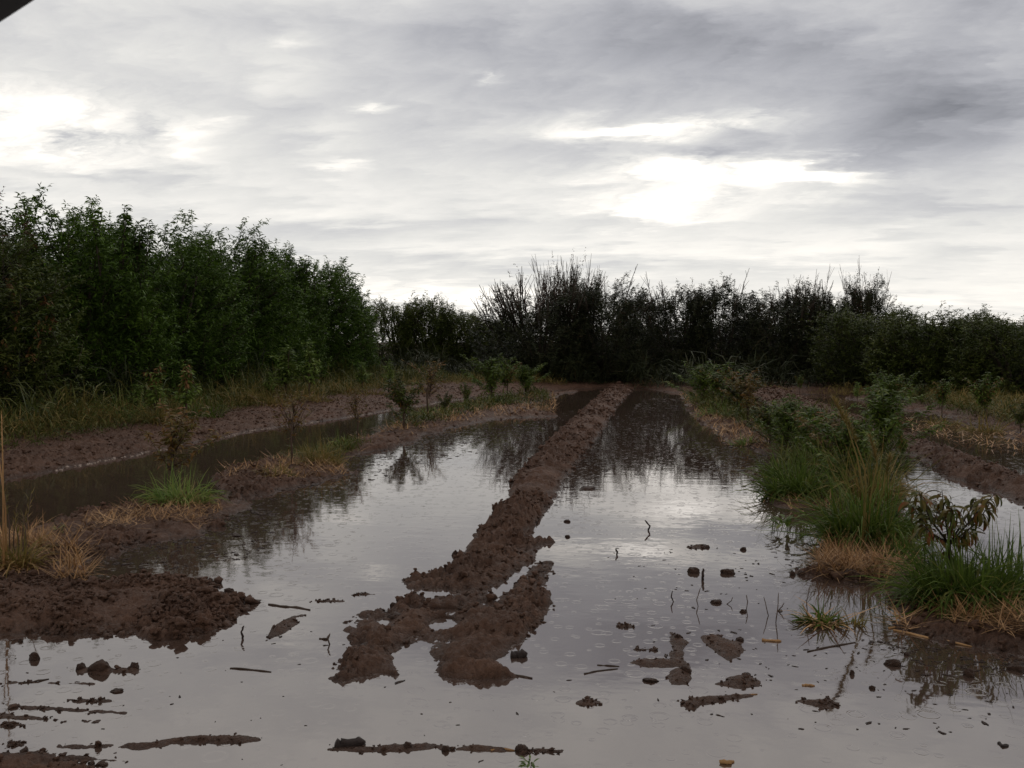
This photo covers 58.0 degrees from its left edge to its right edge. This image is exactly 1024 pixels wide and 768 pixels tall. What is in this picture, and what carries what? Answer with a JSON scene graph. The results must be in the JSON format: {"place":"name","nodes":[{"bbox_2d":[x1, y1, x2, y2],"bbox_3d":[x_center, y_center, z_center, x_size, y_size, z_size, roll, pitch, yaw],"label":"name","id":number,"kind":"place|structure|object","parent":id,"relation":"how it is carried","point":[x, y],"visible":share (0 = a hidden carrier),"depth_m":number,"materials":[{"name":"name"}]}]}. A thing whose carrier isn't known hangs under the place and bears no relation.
{"place":"outdoors","nodes":[
{"label":"outdoors","id":0,"kind":"place"},
{"bbox_2d":[0,0,32,21],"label":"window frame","id":1,"kind":"object","parent":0,"point":[8,8],"visible":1,"depth_m":0.63,"materials":[{"name":"black"}]},
{"bbox_2d":[0,388,1023,767],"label":"flood water","id":2,"kind":"structure","parent":0,"point":[384,532],"depth_m":5.07,"materials":[{"name":"liquid"}]},
{"bbox_2d":[0,410,9,569],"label":"reed stalk","id":3,"kind":"object","parent":2,"relation":"on","point":[4,540],"visible":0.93,"depth_m":6.27,"materials":[{"name":"plant"}]},
{"bbox_2d":[0,712,100,723],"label":"mud islet","id":4,"kind":"object","parent":2,"relation":"on","point":[4,715],"visible":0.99,"depth_m":3.94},
{"bbox_2d":[0,746,127,767],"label":"mud bank","id":5,"kind":"structure","parent":2,"relation":"on","point":[40,758],"depth_m":3.49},
{"bbox_2d":[7,703,126,714],"bbox_3d":[-1.921,1.421,4.037,0.616,0.032,0.137,0,3,8],"label":"mud islet","id":6,"kind":"object","parent":2,"relation":"on","point":[40,707],"visible":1,"depth_m":4.03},
{"bbox_2d":[77,665,139,675],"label":"mud islet","id":7,"kind":"object","parent":2,"relation":"on","point":[117,669],"visible":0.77,"depth_m":4.49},
{"bbox_2d":[88,659,110,671],"bbox_3d":[-2.014,1.400,4.518,0.108,0.104,0.086,-2,2,3],"label":"mud clod","id":8,"kind":"object","parent":7,"relation":"on","point":[100,665],"visible":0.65,"depth_m":4.49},
{"bbox_2d":[0,491,252,581],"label":"mud strip","id":9,"kind":"object","parent":2,"relation":"on","point":[157,530],"visible":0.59,"depth_m":7.69,"materials":[{"name":"soil"}]},
{"bbox_2d":[4,487,34,559],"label":"reed stalk","id":10,"kind":"object","parent":9,"relation":"on","point":[23,528],"visible":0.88,"depth_m":6.46,"materials":[{"name":"yellow plant"}]},
{"bbox_2d":[0,521,71,576],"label":"grass tussock","id":11,"kind":"object","parent":9,"relation":"on","point":[21,562],"depth_m":6.36,"materials":[{"name":"plant"}]},
{"bbox_2d":[129,463,232,507],"bbox_3d":[-3.212,1.018,8.939,1.152,0.644,0.964,0,3,8],"label":"grass tussock","id":12,"kind":"object","parent":9,"relation":"on","point":[174,493],"depth_m":8.86,"materials":[{"name":"plant"}]},
{"bbox_2d":[0,569,260,640],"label":"mud bank","id":13,"kind":"structure","parent":2,"relation":"on","point":[175,606],"depth_m":5.38,"materials":[{"name":"soil"}]},
{"bbox_2d":[57,732,261,750],"bbox_3d":[-1.413,1.431,3.689,0.891,0.044,0.203,0,3,-8],"label":"mud islet","id":14,"kind":"object","parent":2,"relation":"on","point":[223,739],"visible":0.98,"depth_m":3.69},
{"bbox_2d":[136,399,231,489],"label":"young tree","id":15,"kind":"object","parent":2,"relation":"on","point":[171,439],"visible":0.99,"depth_m":9.43,"materials":[{"name":"green plant"}]},
{"bbox_2d":[211,452,357,496],"bbox_3d":[-2.716,1.053,11.104,1.797,0.220,2.931,-1,3,-20],"label":"mud strip","id":16,"kind":"object","parent":2,"relation":"on","point":[251,483],"visible":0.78,"depth_m":10.51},
{"bbox_2d":[247,461,301,479],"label":"grass tussock","id":17,"kind":"object","parent":16,"relation":"on","point":[282,472],"depth_m":10.61,"materials":[{"name":"plant"}]},
{"bbox_2d":[248,388,315,462],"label":"young tree","id":18,"kind":"object","parent":16,"relation":"on","point":[292,420],"visible":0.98,"depth_m":11.48,"materials":[{"name":"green plant"}]},
{"bbox_2d":[279,426,357,467],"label":"grass tussock","id":19,"kind":"object","parent":16,"relation":"on","point":[325,456],"depth_m":11.71,"materials":[{"name":"plant"}]},
{"bbox_2d":[265,614,305,640],"bbox_3d":[-1.289,1.366,5.204,0.234,0.041,0.624,0,3,8],"label":"mud islet","id":20,"kind":"object","parent":2,"relation":"on","point":[282,627],"visible":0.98,"depth_m":5.17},
{"bbox_2d":[285,376,341,402],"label":"grass tussock","id":21,"kind":"object","parent":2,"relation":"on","point":[314,398],"depth_m":21.86,"materials":[{"name":"plant"}]},
{"bbox_2d":[327,742,506,753],"bbox_3d":[-0.385,1.436,3.662,0.786,0.035,0.203,0,3,-1],"label":"mud islet","id":22,"kind":"object","parent":2,"relation":"on","point":[395,747],"visible":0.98,"depth_m":3.63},
{"bbox_2d":[334,737,365,746],"bbox_3d":[-0.649,1.435,3.683,0.130,0.054,0.045,0,3,-10],"label":"clod","id":23,"kind":"object","parent":22,"relation":"on","point":[356,741],"visible":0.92,"depth_m":3.67,"materials":[{"name":"brown soil"}]},
{"bbox_2d":[320,389,576,458],"bbox_3d":[-0.340,0.587,21.613,3.110,0.219,18.349,0,3,8],"label":"mud strip","id":24,"kind":"object","parent":2,"relation":"on","point":[387,442],"visible":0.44,"depth_m":17.30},
{"bbox_2d":[340,387,378,439],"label":"young tree","id":25,"kind":"object","parent":24,"relation":"on","point":[355,402],"visible":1,"depth_m":14.37,"materials":[{"name":"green plant"}]},
{"bbox_2d":[381,372,425,429],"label":"young tree","id":26,"kind":"object","parent":24,"relation":"on","point":[400,391],"visible":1,"depth_m":16.39,"materials":[{"name":"green plant"}]},
{"bbox_2d":[401,358,446,414],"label":"young tree","id":27,"kind":"object","parent":24,"relation":"on","point":[429,378],"visible":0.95,"depth_m":19.32,"materials":[{"name":"green plant"}]},
{"bbox_2d":[460,353,515,396],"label":"young tree","id":28,"kind":"object","parent":24,"relation":"on","point":[493,374],"visible":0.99,"depth_m":24.08,"materials":[{"name":"green plant"}]},
{"bbox_2d":[498,359,521,393],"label":"young tree","id":29,"kind":"object","parent":24,"relation":"on","point":[507,376],"visible":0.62,"depth_m":25.27,"materials":[{"name":"green plant"}]},
{"bbox_2d":[510,362,550,390],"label":"young tree","id":30,"kind":"object","parent":24,"relation":"on","point":[525,374],"visible":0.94,"depth_m":26.56,"materials":[{"name":"green plant"}]},
{"bbox_2d":[328,378,636,681],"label":"mud ridge","id":31,"kind":"structure","parent":2,"relation":"on","point":[482,637],"depth_m":5.82,"materials":[{"name":"soil"}]},
{"bbox_2d":[3,398,1023,762],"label":"floating litter","id":32,"kind":"object","parent":2,"relation":"on","point":[371,464],"visible":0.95,"depth_m":7.99,"materials":[{"name":"plant"}]},
{"bbox_2d":[630,632,691,684],"bbox_3d":[0.765,1.386,4.723,0.391,0.044,0.889,0,3,8],"label":"mud islet","id":33,"kind":"object","parent":2,"relation":"on","point":[677,676],"visible":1,"depth_m":4.59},
{"bbox_2d":[677,693,753,710],"bbox_3d":[0.913,1.412,4.148,0.465,0.040,0.202,-1,3,-27],"label":"mud islet","id":34,"kind":"object","parent":2,"relation":"on","point":[691,703],"visible":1,"depth_m":4.12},
{"bbox_2d":[701,634,743,661],"bbox_3d":[1.109,1.376,4.847,0.291,0.050,0.484,0,3,8],"label":"mud islet","id":35,"kind":"object","parent":2,"relation":"on","point":[725,648],"visible":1,"depth_m":4.83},
{"bbox_2d":[681,396,788,456],"bbox_3d":[4.598,0.655,20.346,1.464,0.186,15.143,0,3,8],"label":"mud strip","id":36,"kind":"object","parent":2,"relation":"on","point":[726,437],"visible":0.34,"depth_m":16.57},
{"bbox_2d":[665,361,717,398],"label":"young tree","id":37,"kind":"object","parent":36,"relation":"on","point":[700,379],"visible":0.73,"depth_m":22.41,"materials":[{"name":"green plant"}]},
{"bbox_2d":[694,362,740,405],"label":"young tree","id":38,"kind":"object","parent":36,"relation":"on","point":[725,371],"visible":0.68,"depth_m":21.02,"materials":[{"name":"green plant"}]},
{"bbox_2d":[710,366,768,409],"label":"young tree","id":39,"kind":"object","parent":36,"relation":"on","point":[730,388],"visible":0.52,"depth_m":19.32,"materials":[{"name":"green plant"}]},
{"bbox_2d":[718,368,762,421],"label":"young tree","id":40,"kind":"object","parent":36,"relation":"on","point":[748,386],"visible":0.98,"depth_m":17.15,"materials":[{"name":"green plant"}]},
{"bbox_2d":[745,400,779,443],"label":"young tree","id":41,"kind":"object","parent":36,"relation":"on","point":[762,414],"visible":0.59,"depth_m":14.17,"materials":[{"name":"green plant"}]},
{"bbox_2d":[752,394,835,447],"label":"young tree","id":42,"kind":"object","parent":36,"relation":"on","point":[781,420],"visible":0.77,"depth_m":12.96,"materials":[{"name":"green plant"}]},
{"bbox_2d":[715,673,761,688],"bbox_3d":[1.066,1.399,4.363,0.302,0.049,0.259,0,3,8],"label":"mud islet","id":43,"kind":"object","parent":2,"relation":"on","point":[744,680],"visible":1,"depth_m":4.33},
{"bbox_2d":[726,435,869,503],"bbox_3d":[2.917,0.994,9.456,1.475,0.976,1.312,0,3,8],"label":"grass tussock","id":44,"kind":"object","parent":2,"relation":"in","point":[787,485],"depth_m":9.35,"materials":[{"name":"plant"}]},
{"bbox_2d":[768,494,834,509],"bbox_3d":[2.922,1.151,9.377,0.788,0.122,1.162,0,3,8],"label":"mud strip","id":45,"kind":"object","parent":2,"relation":"on","point":[780,504],"visible":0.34,"depth_m":9.10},
{"bbox_2d":[795,696,840,709],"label":"mud islet","id":46,"kind":"object","parent":2,"relation":"on","point":[826,703],"visible":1,"depth_m":4.09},
{"bbox_2d":[778,400,859,456],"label":"young tree","id":47,"kind":"object","parent":2,"relation":"on","point":[811,411],"visible":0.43,"depth_m":12.01,"materials":[{"name":"green plant"}]},
{"bbox_2d":[763,428,888,481],"bbox_3d":[3.714,0.922,10.835,1.605,1.104,1.431,0,3,8],"label":"grass tussock","id":48,"kind":"object","parent":2,"relation":"in","point":[820,459],"depth_m":10.81,"materials":[{"name":"plant"}]},
{"bbox_2d":[785,407,869,455],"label":"young tree","id":49,"kind":"object","parent":2,"relation":"on","point":[834,425],"visible":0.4,"depth_m":11.34,"materials":[{"name":"green plant"}]},
{"bbox_2d":[782,596,874,633],"bbox_3d":[1.729,1.344,5.250,0.579,0.308,0.507,2,3,37],"label":"grass tussock","id":50,"kind":"object","parent":2,"relation":"in","point":[822,619],"depth_m":5.26,"materials":[{"name":"plant"}]},
{"bbox_2d":[790,410,896,490],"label":"young tree","id":51,"kind":"object","parent":2,"relation":"on","point":[839,441],"visible":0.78,"depth_m":9.92,"materials":[{"name":"green plant"}]},
{"bbox_2d":[760,450,962,557],"bbox_3d":[2.775,1.075,7.293,1.574,1.167,1.521,0,3,8],"label":"grass tussock","id":52,"kind":"object","parent":2,"relation":"in","point":[836,522],"depth_m":7.17,"materials":[{"name":"plant"}]},
{"bbox_2d":[805,429,958,510],"bbox_3d":[3.543,1.007,9.262,1.696,1.301,1.605,0,3,8],"label":"grass tussock","id":53,"kind":"object","parent":2,"relation":"in","point":[858,489],"depth_m":9.19,"materials":[{"name":"plant"}]},
{"bbox_2d":[751,379,1023,507],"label":"mud ridge","id":54,"kind":"structure","parent":2,"relation":"on","point":[1002,480],"depth_m":11.56,"materials":[{"name":"soil"}]},
{"bbox_2d":[836,379,951,453],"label":"young tree","id":55,"kind":"object","parent":2,"relation":"on","point":[881,407],"visible":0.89,"depth_m":12.14,"materials":[{"name":"green plant"}]},
{"bbox_2d":[868,369,928,411],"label":"young tree","id":56,"kind":"object","parent":2,"relation":"on","point":[888,384],"visible":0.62,"depth_m":19.24,"materials":[{"name":"green plant"}]},
{"bbox_2d":[892,428,910,467],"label":"young tree","id":57,"kind":"object","parent":2,"relation":"on","point":[899,441],"visible":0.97,"depth_m":11.58,"materials":[{"name":"green plant"}]},
{"bbox_2d":[795,551,1023,657],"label":"mud strip","id":58,"kind":"object","parent":2,"relation":"on","point":[942,631],"visible":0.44,"depth_m":5.07,"materials":[{"name":"soil"}]},
{"bbox_2d":[830,394,894,549],"bbox_3d":[2.674,0.693,7.059,0.665,1.287,0.237,-1,3,-20],"label":"dry stalk","id":59,"kind":"object","parent":58,"relation":"on","point":[846,421],"visible":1,"depth_m":7.06,"materials":[{"name":"yellow plant"}]},
{"bbox_2d":[867,522,939,560],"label":"grass tussock","id":60,"kind":"object","parent":58,"relation":"on","point":[912,546],"depth_m":6.71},
{"bbox_2d":[846,510,1023,630],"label":"grass tussock","id":61,"kind":"object","parent":58,"relation":"on","point":[943,578],"depth_m":5.44,"materials":[{"name":"plant"}]},
{"bbox_2d":[898,490,1002,566],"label":"autumn sapling","id":62,"kind":"object","parent":58,"relation":"on","point":[976,509],"visible":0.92,"depth_m":5.75,"materials":[{"name":"plant"}]},
{"bbox_2d":[934,509,1023,603],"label":"grass tussock","id":63,"kind":"object","parent":58,"relation":"on","point":[1020,547],"depth_m":5.72,"materials":[{"name":"plant"}]},
{"bbox_2d":[931,377,952,418],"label":"young tree","id":64,"kind":"object","parent":2,"relation":"on","point":[942,392],"visible":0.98,"depth_m":19.33,"materials":[{"name":"green plant"}]},
{"bbox_2d":[962,372,1003,423],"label":"young tree","id":65,"kind":"object","parent":2,"relation":"on","point":[980,396],"visible":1,"depth_m":17.72,"materials":[{"name":"green plant"}]},
{"bbox_2d":[951,406,1019,433],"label":"grass tussock","id":66,"kind":"object","parent":2,"relation":"in","point":[989,430],"depth_m":16.31,"materials":[{"name":"plant"}]},
{"bbox_2d":[0,343,1023,479],"bbox_3d":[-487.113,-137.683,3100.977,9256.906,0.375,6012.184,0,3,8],"label":"ground","id":67,"kind":"structure","parent":0,"point":[57,454],"depth_m":17.22,"materials":[{"name":"soil"}]},
{"bbox_2d":[0,186,107,410],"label":"peach tree","id":68,"kind":"object","parent":67,"relation":"on","point":[8,289],"visible":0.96,"depth_m":16.32,"materials":[{"name":"green plant"}]},
{"bbox_2d":[0,183,195,400],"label":"peach tree","id":69,"kind":"object","parent":67,"relation":"on","point":[101,252],"visible":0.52,"depth_m":19.26,"materials":[{"name":"green plant"}]},
{"bbox_2d":[64,391,137,428],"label":"grass tussock","id":70,"kind":"object","parent":67,"relation":"on","point":[102,414],"depth_m":15.54,"materials":[{"name":"plant"}]},
{"bbox_2d":[127,384,150,414],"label":"tall weed","id":71,"kind":"object","parent":67,"relation":"on","point":[136,391],"visible":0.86,"depth_m":16.76,"materials":[{"name":"green plant"}]},
{"bbox_2d":[39,209,260,386],"bbox_3d":[-8.899,-1.947,23.469,5.349,4.823,5.180,0,3,-2],"label":"peach tree","id":72,"kind":"object","parent":67,"relation":"on","point":[202,348],"visible":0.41,"depth_m":22.76,"materials":[{"name":"green plant"}]},
{"bbox_2d":[141,361,168,417],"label":"tall weed","id":73,"kind":"object","parent":67,"relation":"on","point":[154,381],"visible":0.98,"depth_m":16.28,"materials":[{"name":"green plant"}]},
{"bbox_2d":[120,384,199,425],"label":"grass tussock","id":74,"kind":"object","parent":67,"relation":"on","point":[162,412],"depth_m":16.03,"materials":[{"name":"plant"}]},
{"bbox_2d":[165,359,202,419],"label":"tall weed","id":75,"kind":"object","parent":67,"relation":"on","point":[185,398],"visible":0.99,"depth_m":16.33,"materials":[{"name":"green plant"}]},
{"bbox_2d":[174,391,245,418],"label":"grass tussock","id":76,"kind":"object","parent":67,"relation":"on","point":[214,415],"depth_m":17.69,"materials":[{"name":"plant"}]},
{"bbox_2d":[152,217,316,381],"bbox_3d":[-8.558,-2.188,26.429,5.342,5.079,5.084,1,3,22],"label":"peach tree","id":77,"kind":"object","parent":67,"relation":"on","point":[254,257],"visible":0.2,"depth_m":26.23,"materials":[{"name":"green plant"}]},
{"bbox_2d":[208,373,270,406],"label":"grass tussock","id":78,"kind":"object","parent":67,"relation":"on","point":[234,399],"depth_m":20.55,"materials":[{"name":"plant"}]},
{"bbox_2d":[238,381,299,406],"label":"grass tussock","id":79,"kind":"object","parent":67,"relation":"on","point":[269,402],"depth_m":20.48,"materials":[{"name":"plant"}]},
{"bbox_2d":[202,240,337,378],"bbox_3d":[-7.966,-2.292,30.225,4.753,4.908,4.816,0,3,4],"label":"peach tree","id":80,"kind":"object","parent":67,"relation":"on","point":[301,278],"visible":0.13,"depth_m":29.53,"materials":[{"name":"green plant"}]},
{"bbox_2d":[267,344,302,396],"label":"tall weed","id":81,"kind":"object","parent":67,"relation":"on","point":[284,374],"visible":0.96,"depth_m":22.68,"materials":[{"name":"green plant"}]},
{"bbox_2d":[292,339,321,394],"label":"tall weed","id":82,"kind":"object","parent":67,"relation":"on","point":[311,370],"visible":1,"depth_m":22.76,"materials":[{"name":"green plant"}]},
{"bbox_2d":[258,248,379,375],"bbox_3d":[-7.461,-2.449,33.464,5.140,4.925,4.891,-1,3,-15],"label":"peach tree","id":83,"kind":"object","parent":67,"relation":"on","point":[337,274],"visible":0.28,"depth_m":32.69,"materials":[{"name":"green plant"}]},
{"bbox_2d":[278,268,386,370],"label":"peach tree","id":84,"kind":"object","parent":67,"relation":"on","point":[369,348],"visible":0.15,"depth_m":34.53,"materials":[{"name":"green plant"}]},
{"bbox_2d":[362,290,442,366],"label":"peach tree","id":85,"kind":"object","parent":67,"relation":"on","point":[394,315],"visible":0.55,"depth_m":41.25,"materials":[{"name":"green plant"}]},
{"bbox_2d":[392,290,471,364],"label":"peach tree","id":86,"kind":"object","parent":67,"relation":"on","point":[432,316],"visible":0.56,"depth_m":41.54,"materials":[{"name":"green plant"}]},
{"bbox_2d":[427,303,496,364],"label":"peach tree","id":87,"kind":"object","parent":67,"relation":"on","point":[461,321],"visible":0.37,"depth_m":41.73,"materials":[{"name":"green plant"}]},
{"bbox_2d":[458,306,518,358],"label":"peach tree","id":88,"kind":"object","parent":67,"relation":"on","point":[487,328],"visible":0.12,"depth_m":42.76,"materials":[{"name":"green plant"}]},
{"bbox_2d":[0,356,1023,500],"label":"green ground cover","id":89,"kind":"object","parent":67,"relation":"on","point":[706,402],"visible":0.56,"depth_m":17.70,"materials":[{"name":"green plant"}]},
{"bbox_2d":[0,328,1023,415],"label":"undergrowth","id":90,"kind":"object","parent":67,"relation":"on","point":[422,358],"visible":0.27,"depth_m":31.13,"materials":[{"name":"green plant"}]},
{"bbox_2d":[0,380,1023,638],"bbox_3d":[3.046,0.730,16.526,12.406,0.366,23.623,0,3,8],"label":"straw litter","id":91,"kind":"object","parent":67,"relation":"on","point":[842,558],"visible":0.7,"depth_m":6.83,"materials":[{"name":"plant"}]},
{"bbox_2d":[0,366,1023,442],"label":"dry ground cover","id":92,"kind":"object","parent":67,"relation":"on","point":[964,393],"visible":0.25,"depth_m":21.23,"materials":[{"name":"yellow plant"}]},
{"bbox_2d":[464,264,607,378],"bbox_3d":[0.959,-2.294,34.961,5.613,4.491,5.506,0,3,-2],"label":"dying tree","id":93,"kind":"object","parent":67,"relation":"on","point":[539,322],"visible":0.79,"depth_m":34.18,"materials":[{"name":"green plant"}]},
{"bbox_2d":[525,247,604,366],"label":"dying tree","id":94,"kind":"object","parent":67,"relation":"on","point":[564,280],"visible":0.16,"depth_m":36.56,"materials":[{"name":"green plant"}]},
{"bbox_2d":[548,264,655,379],"bbox_3d":[3.384,-2.255,34.987,4.250,4.469,4.764,0,3,4],"label":"dying tree","id":95,"kind":"object","parent":67,"relation":"on","point":[601,301],"visible":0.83,"depth_m":34.05,"materials":[{"name":"green plant"}]},
{"bbox_2d":[597,283,664,371],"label":"dying tree","id":96,"kind":"object","parent":67,"relation":"on","point":[632,320],"visible":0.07,"depth_m":38.31,"materials":[{"name":"green plant"}]},
{"bbox_2d":[629,273,724,375],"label":"dying tree","id":97,"kind":"object","parent":67,"relation":"on","point":[670,309],"visible":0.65,"depth_m":34.73,"materials":[{"name":"green plant"}]},
{"bbox_2d":[664,270,782,375],"bbox_3d":[7.734,-2.252,35.298,4.250,4.388,4.764,-2,3,-31],"label":"dying tree","id":98,"kind":"object","parent":67,"relation":"on","point":[736,303],"visible":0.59,"depth_m":34.37,"materials":[{"name":"green plant"}]},
{"bbox_2d":[736,275,835,378],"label":"dying tree","id":99,"kind":"object","parent":67,"relation":"on","point":[785,319],"visible":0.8,"depth_m":33.20,"materials":[{"name":"green plant"}]},
{"bbox_2d":[776,266,841,376],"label":"dying tree","id":100,"kind":"object","parent":67,"relation":"on","point":[801,291],"visible":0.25,"depth_m":34.23,"materials":[{"name":"green plant"}]},
{"bbox_2d":[797,281,875,372],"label":"dying tree","id":101,"kind":"object","parent":67,"relation":"on","point":[830,299],"visible":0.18,"depth_m":33.87,"materials":[{"name":"green plant"}]},
{"bbox_2d":[834,258,896,364],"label":"dying tree","id":102,"kind":"object","parent":67,"relation":"on","point":[870,302],"visible":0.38,"depth_m":33.23,"materials":[{"name":"brown plant"}]},
{"bbox_2d":[798,299,934,385],"bbox_3d":[11.560,-1.261,29.370,4.278,2.952,4.541,-1,3,-12],"label":"peach tree","id":103,"kind":"object","parent":67,"relation":"on","point":[850,332],"visible":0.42,"depth_m":29.36,"materials":[{"name":"green plant"}]},
{"bbox_2d":[852,303,983,392],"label":"peach tree","id":104,"kind":"object","parent":67,"relation":"on","point":[914,337],"visible":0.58,"depth_m":27.00,"materials":[{"name":"green plant"}]},
{"bbox_2d":[908,304,1023,393],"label":"peach tree","id":105,"kind":"object","parent":67,"relation":"on","point":[937,345],"visible":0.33,"depth_m":26.02,"materials":[{"name":"green plant"}]},
{"bbox_2d":[942,305,1023,395],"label":"peach tree","id":106,"kind":"object","parent":67,"relation":"on","point":[988,333],"visible":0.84,"depth_m":24.47,"materials":[{"name":"green plant"}]},
{"bbox_2d":[1007,400,1023,432],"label":"young tree","id":107,"kind":"object","parent":67,"relation":"on","point":[1020,416],"visible":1,"depth_m":15.97,"materials":[{"name":"green plant"}]},
{"bbox_2d":[0,0,1023,342],"label":"sky","id":108,"kind":"structure","parent":0,"point":[437,147],"materials":[{"name":"grey"}]},
{"label":"ground base","id":109,"kind":"structure","parent":0,"visible":0},
{"bbox_2d":[28,378,116,427],"bbox_3d":[-7.482,0.540,15.547,1.791,1.323,1.587,0,3,8],"label":"grass tussock","id":110,"kind":"object","parent":109,"relation":"on","point":[77,408],"depth_m":15.46,"materials":[{"name":"plant"}]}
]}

